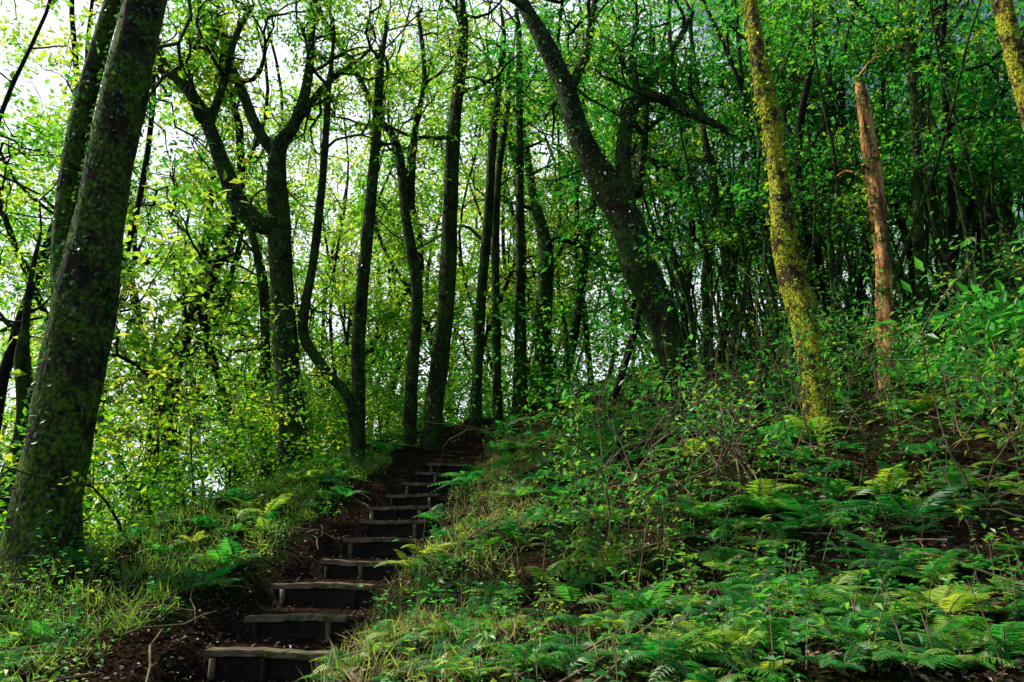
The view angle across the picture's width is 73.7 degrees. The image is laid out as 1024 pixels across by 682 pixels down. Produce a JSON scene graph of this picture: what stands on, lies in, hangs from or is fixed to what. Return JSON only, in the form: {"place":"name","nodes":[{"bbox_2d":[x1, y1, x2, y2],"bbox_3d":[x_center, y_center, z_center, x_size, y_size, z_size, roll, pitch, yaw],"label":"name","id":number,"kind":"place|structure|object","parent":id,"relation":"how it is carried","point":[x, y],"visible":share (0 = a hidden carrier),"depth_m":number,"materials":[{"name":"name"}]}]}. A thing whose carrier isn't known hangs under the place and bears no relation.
{"place":"outdoors","nodes":[
{"label":"outdoors","id":0,"kind":"place"},
{"bbox_2d":[0,295,1023,681],"bbox_3d":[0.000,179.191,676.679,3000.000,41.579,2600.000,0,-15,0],"label":"ground","id":1,"kind":"structure","parent":0,"point":[264,595],"depth_m":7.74,"materials":[{"name":"green plant"}]},
{"bbox_2d":[0,615,87,643],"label":"fern","id":2,"kind":"object","parent":1,"relation":"on","point":[37,625],"visible":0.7,"depth_m":6.52,"materials":[{"name":"green plant"}]},
{"bbox_2d":[0,78,170,538],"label":"slender tree","id":3,"kind":"object","parent":1,"relation":"on","point":[22,358],"visible":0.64,"depth_m":13.73,"materials":[{"name":"green plant"}]},
{"bbox_2d":[0,0,219,583],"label":"twin trunk tree","id":4,"kind":"object","parent":1,"relation":"on","point":[91,203],"visible":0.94,"depth_m":9.36,"materials":[{"name":"green plant"}]},
{"bbox_2d":[0,442,400,681],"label":"grass verge","id":5,"kind":"object","parent":1,"relation":"on","point":[271,484],"depth_m":8.54,"materials":[{"name":"green plant"}]},
{"bbox_2d":[184,549,250,565],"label":"fern","id":6,"kind":"object","parent":1,"relation":"on","point":[222,554],"visible":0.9,"depth_m":8.55,"materials":[{"name":"green plant"}]},
{"bbox_2d":[105,68,343,521],"bbox_3d":[-9.911,-1.016,21.101,8.626,15.031,6.386,0,-15,0],"label":"forked tree","id":7,"kind":"object","parent":1,"relation":"on","point":[202,244],"visible":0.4,"depth_m":21.14,"materials":[{"name":"green plant"}]},
{"bbox_2d":[63,0,405,477],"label":"forked tree","id":8,"kind":"object","parent":1,"relation":"on","point":[274,224],"visible":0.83,"depth_m":16.56,"materials":[{"name":"green plant"}]},
{"bbox_2d":[0,230,513,555],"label":"hillside bushes","id":9,"kind":"object","parent":1,"relation":"on","point":[188,477],"visible":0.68,"depth_m":12.94,"materials":[{"name":"green plant"}]},
{"bbox_2d":[166,48,383,484],"bbox_3d":[-6.957,-2.113,19.213,6.452,13.068,4.918,0,-15,0],"label":"slender tree","id":10,"kind":"object","parent":1,"relation":"on","point":[253,248],"visible":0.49,"depth_m":18.94,"materials":[{"name":"green plant"}]},
{"bbox_2d":[0,0,601,539],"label":"valley forest","id":11,"kind":"object","parent":1,"relation":"on","point":[214,262],"visible":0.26,"depth_m":22.71,"materials":[{"name":"green plant"}]},
{"bbox_2d":[203,463,464,681],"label":"wooden staircase","id":12,"kind":"structure","parent":1,"relation":"on","point":[262,664],"depth_m":8.12,"materials":[{"name":"brown wood"}]},
{"bbox_2d":[226,0,476,465],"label":"slender tree","id":13,"kind":"object","parent":1,"relation":"on","point":[335,382],"visible":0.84,"depth_m":16.44,"materials":[{"name":"green plant"}]},
{"bbox_2d":[270,0,507,446],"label":"slender tree","id":14,"kind":"object","parent":1,"relation":"on","point":[407,193],"visible":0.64,"depth_m":18.85,"materials":[{"name":"green plant"}]},
{"bbox_2d":[282,0,497,452],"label":"slender tree","id":15,"kind":"object","parent":1,"relation":"on","point":[358,355],"visible":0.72,"depth_m":17.60,"materials":[{"name":"green plant"}]},
{"bbox_2d":[357,633,425,655],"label":"fern","id":16,"kind":"object","parent":1,"relation":"on","point":[404,637],"visible":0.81,"depth_m":5.13,"materials":[{"name":"green plant"}]},
{"bbox_2d":[112,0,689,505],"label":"ridge forest","id":17,"kind":"object","parent":1,"relation":"on","point":[402,292],"visible":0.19,"depth_m":31.78,"materials":[{"name":"green plant"}]},
{"bbox_2d":[413,503,446,522],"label":"fern","id":18,"kind":"object","parent":1,"relation":"on","point":[430,513],"visible":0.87,"depth_m":11.08,"materials":[{"name":"green plant"}]},
{"bbox_2d":[344,0,524,450],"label":"straight tree","id":19,"kind":"object","parent":1,"relation":"on","point":[431,435],"visible":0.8,"depth_m":18.69,"materials":[{"name":"green plant"}]},
{"bbox_2d":[406,650,476,679],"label":"fern","id":20,"kind":"object","parent":1,"relation":"on","point":[448,658],"visible":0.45,"depth_m":4.49,"materials":[{"name":"green plant"}]},
{"bbox_2d":[376,0,548,431],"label":"slender tree","id":21,"kind":"object","parent":1,"relation":"on","point":[480,305],"visible":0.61,"depth_m":21.74,"materials":[{"name":"green plant"}]},
{"bbox_2d":[428,470,496,486],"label":"fern","id":22,"kind":"object","parent":1,"relation":"on","point":[457,474],"visible":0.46,"depth_m":12.56,"materials":[{"name":"green plant"}]},
{"bbox_2d":[366,4,566,426],"bbox_3d":[-1.439,-4.282,22.773,5.871,15.041,6.383,-10,-18,33],"label":"slender tree","id":23,"kind":"object","parent":1,"relation":"on","point":[495,322],"visible":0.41,"depth_m":22.70,"materials":[{"name":"green plant"}]},
{"bbox_2d":[0,288,1023,681],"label":"fern undergrowth","id":24,"kind":"object","parent":1,"relation":"on","point":[940,624],"visible":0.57,"depth_m":6.10,"materials":[{"name":"green plant"}]},
{"bbox_2d":[0,285,1023,681],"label":"woodland weeds","id":25,"kind":"object","parent":1,"relation":"on","point":[754,631],"visible":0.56,"depth_m":5.90,"materials":[{"name":"green plant"}]},
{"bbox_2d":[0,353,1023,681],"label":"fallen sticks","id":26,"kind":"object","parent":1,"relation":"on","point":[572,675],"visible":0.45,"depth_m":6.75,"materials":[{"name":"plant"}]},
{"bbox_2d":[429,0,600,421],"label":"straight tree","id":27,"kind":"object","parent":1,"relation":"on","point":[522,401],"visible":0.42,"depth_m":22.71,"materials":[{"name":"green plant"}]},
{"bbox_2d":[494,434,552,449],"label":"fern","id":28,"kind":"object","parent":1,"relation":"on","point":[530,441],"visible":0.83,"depth_m":14.51,"materials":[{"name":"green plant"}]},
{"bbox_2d":[296,411,778,681],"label":"grass tufts","id":29,"kind":"object","parent":1,"relation":"on","point":[421,623],"visible":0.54,"depth_m":6.64,"materials":[{"name":"green plant"}]},
{"bbox_2d":[98,179,1023,515],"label":"understory shrubs","id":30,"kind":"object","parent":1,"relation":"on","point":[560,357],"visible":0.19,"depth_m":22.82,"materials":[{"name":"green plant"}]},
{"bbox_2d":[539,405,594,424],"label":"fern","id":31,"kind":"object","parent":1,"relation":"on","point":[585,413],"visible":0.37,"depth_m":16.22,"materials":[{"name":"green plant"}]},
{"bbox_2d":[524,39,616,395],"bbox_3d":[2.728,-5.043,27.935,5.226,15.385,4.431,10,-18,-33],"label":"slender tree","id":32,"kind":"object","parent":1,"relation":"on","point":[579,300],"visible":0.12,"depth_m":26.46,"materials":[{"name":"green plant"}]},
{"bbox_2d":[458,2,686,405],"bbox_3d":[2.007,-5.678,26.393,8.192,17.392,4.668,5,-16,-19],"label":"ivy clad tree","id":33,"kind":"object","parent":1,"relation":"on","point":[545,281],"visible":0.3,"depth_m":25.41,"materials":[{"name":"green plant"}]},
{"bbox_2d":[566,546,654,577],"bbox_3d":[0.932,2.174,6.704,0.707,0.340,1.234,5,-16,-17],"label":"fern","id":34,"kind":"object","parent":1,"relation":"on","point":[611,560],"visible":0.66,"depth_m":6.56,"materials":[{"name":"green plant"}]},
{"bbox_2d":[507,0,743,417],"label":"leaning tree","id":35,"kind":"object","parent":1,"relation":"on","point":[613,195],"visible":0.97,"depth_m":15.82,"materials":[{"name":"green plant"}]},
{"bbox_2d":[607,627,716,679],"bbox_3d":[0.834,1.700,3.772,0.681,0.253,0.579,-11,-19,37],"label":"fern","id":36,"kind":"object","parent":1,"relation":"on","point":[649,649],"visible":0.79,"depth_m":3.71,"materials":[{"name":"green plant"}]},
{"bbox_2d":[564,0,825,376],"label":"dark tree","id":37,"kind":"object","parent":1,"relation":"on","point":[705,303],"visible":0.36,"depth_m":20.30,"materials":[{"name":"green plant"}]},
{"bbox_2d":[423,248,969,533],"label":"dead branches","id":38,"kind":"object","parent":1,"relation":"on","point":[731,443],"visible":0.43,"depth_m":10.00,"materials":[{"name":"brown wood"}]},
{"bbox_2d":[659,495,739,519],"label":"fern","id":39,"kind":"object","parent":1,"relation":"on","point":[708,510],"visible":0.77,"depth_m":7.41,"materials":[{"name":"green plant"}]},
{"bbox_2d":[642,619,792,676],"bbox_3d":[1.139,1.724,3.869,0.920,0.238,0.690,0,-15,0],"label":"fern","id":40,"kind":"object","parent":1,"relation":"on","point":[700,640],"visible":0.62,"depth_m":3.84,"materials":[{"name":"green plant"}]},
{"bbox_2d":[434,0,1023,398],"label":"hillside forest","id":41,"kind":"object","parent":1,"relation":"on","point":[694,138],"visible":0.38,"depth_m":21.07,"materials":[{"name":"green plant"}]},
{"bbox_2d":[665,0,846,368],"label":"dark tree","id":42,"kind":"object","parent":1,"relation":"on","point":[766,192],"visible":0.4,"depth_m":18.55,"materials":[{"name":"green plant"}]},
{"bbox_2d":[655,0,868,308],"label":"dark tree","id":43,"kind":"object","parent":1,"relation":"on","point":[823,125],"visible":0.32,"depth_m":20.37,"materials":[{"name":"green plant"}]},
{"bbox_2d":[694,0,837,363],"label":"dark tree","id":44,"kind":"object","parent":1,"relation":"on","point":[743,156],"visible":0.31,"depth_m":21.34,"materials":[{"name":"green plant"}]},
{"bbox_2d":[509,211,1023,592],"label":"bank saplings","id":45,"kind":"object","parent":1,"relation":"on","point":[701,407],"visible":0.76,"depth_m":8.35,"materials":[{"name":"green plant"}]},
{"bbox_2d":[710,496,828,512],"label":"fern","id":46,"kind":"object","parent":1,"relation":"on","point":[756,502],"visible":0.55,"depth_m":7.17,"materials":[{"name":"green plant"}]},
{"bbox_2d":[716,587,845,641],"bbox_3d":[1.703,1.632,4.006,0.747,0.319,0.667,4,-16,-15],"label":"fern","id":47,"kind":"object","parent":1,"relation":"on","point":[776,620],"visible":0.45,"depth_m":4.02,"materials":[{"name":"green plant"}]},
{"bbox_2d":[737,0,844,438],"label":"mossy tree","id":48,"kind":"object","parent":1,"relation":"on","point":[796,292],"visible":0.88,"depth_m":10.37,"materials":[{"name":"green plant"}]},
{"bbox_2d":[702,0,894,258],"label":"dark tree","id":49,"kind":"object","parent":1,"relation":"on","point":[802,236],"visible":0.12,"depth_m":21.32,"materials":[{"name":"green plant"}]},
{"bbox_2d":[579,0,1023,424],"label":"sapling thicket","id":50,"kind":"object","parent":1,"relation":"on","point":[841,238],"visible":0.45,"depth_m":15.80,"materials":[{"name":"green plant"}]},
{"bbox_2d":[791,642,879,671],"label":"fern","id":51,"kind":"object","parent":1,"relation":"on","point":[829,660],"visible":0.91,"depth_m":3.36,"materials":[{"name":"green plant"}]},
{"bbox_2d":[814,584,916,622],"bbox_3d":[2.195,1.684,4.250,0.843,0.283,0.623,11,-19,-36],"label":"fern","id":52,"kind":"object","parent":1,"relation":"on","point":[834,606],"visible":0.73,"depth_m":4.27,"materials":[{"name":"green plant"}]},
{"bbox_2d":[837,27,914,389],"bbox_3d":[6.392,-2.207,11.778,0.803,6.607,1.727,4,-15,-13],"label":"broken trunk","id":53,"kind":"object","parent":1,"relation":"on","point":[877,209],"visible":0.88,"depth_m":11.90,"materials":[{"name":"brown bare dead wood"}]},
{"bbox_2d":[783,0,990,342],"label":"dark tree","id":54,"kind":"object","parent":1,"relation":"on","point":[921,287],"visible":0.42,"depth_m":16.54,"materials":[{"name":"green plant"}]},
{"bbox_2d":[818,530,975,568],"bbox_3d":[2.954,1.636,5.260,1.113,0.341,0.753,0,-15,0],"label":"fern","id":55,"kind":"object","parent":1,"relation":"on","point":[893,553],"visible":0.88,"depth_m":5.24,"materials":[{"name":"green plant"}]},
{"bbox_2d":[823,641,978,669],"bbox_3d":[2.044,1.580,3.395,0.749,0.154,0.572,0,-15,0],"label":"fern","id":56,"kind":"object","parent":1,"relation":"on","point":[932,660],"visible":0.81,"depth_m":3.29,"materials":[{"name":"green plant"}]},
{"bbox_2d":[859,0,951,319],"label":"dark tree","id":57,"kind":"object","parent":1,"relation":"on","point":[936,215],"visible":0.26,"depth_m":18.47,"materials":[{"name":"green plant"}]},
{"bbox_2d":[813,0,1023,138],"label":"mossy tree","id":58,"kind":"object","parent":1,"relation":"on","point":[1009,37],"visible":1,"depth_m":9.29,"materials":[{"name":"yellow plant"}]},
{"bbox_2d":[893,0,1002,299],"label":"dark tree","id":59,"kind":"object","parent":1,"relation":"on","point":[978,241],"visible":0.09,"depth_m":20.44,"materials":[{"name":"green plant"}]},
{"bbox_2d":[885,583,1013,630],"bbox_3d":[2.630,1.627,4.221,0.763,0.217,0.825,9,-18,-32],"label":"fern","id":60,"kind":"object","parent":1,"relation":"on","point":[952,604],"visible":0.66,"depth_m":4.15,"materials":[{"name":"green plant"}]},
{"bbox_2d":[880,202,1023,414],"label":"broadleaf shrub","id":61,"kind":"object","parent":1,"relation":"on","point":[999,316],"visible":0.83,"depth_m":8.12,"materials":[{"name":"green plant"}]},
{"bbox_2d":[915,0,1023,292],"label":"dark tree","id":62,"kind":"object","parent":1,"relation":"on","point":[1009,213],"visible":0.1,"depth_m":20.62,"materials":[{"name":"green plant"}]},
{"bbox_2d":[942,621,1023,651],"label":"fern","id":63,"kind":"object","parent":1,"relation":"on","point":[997,630],"visible":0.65,"depth_m":3.52,"materials":[{"name":"green plant"}]},
{"bbox_2d":[0,0,1023,523],"label":"sky","id":64,"kind":"structure","parent":0,"point":[24,7],"materials":[{"name":"white"}]}
]}

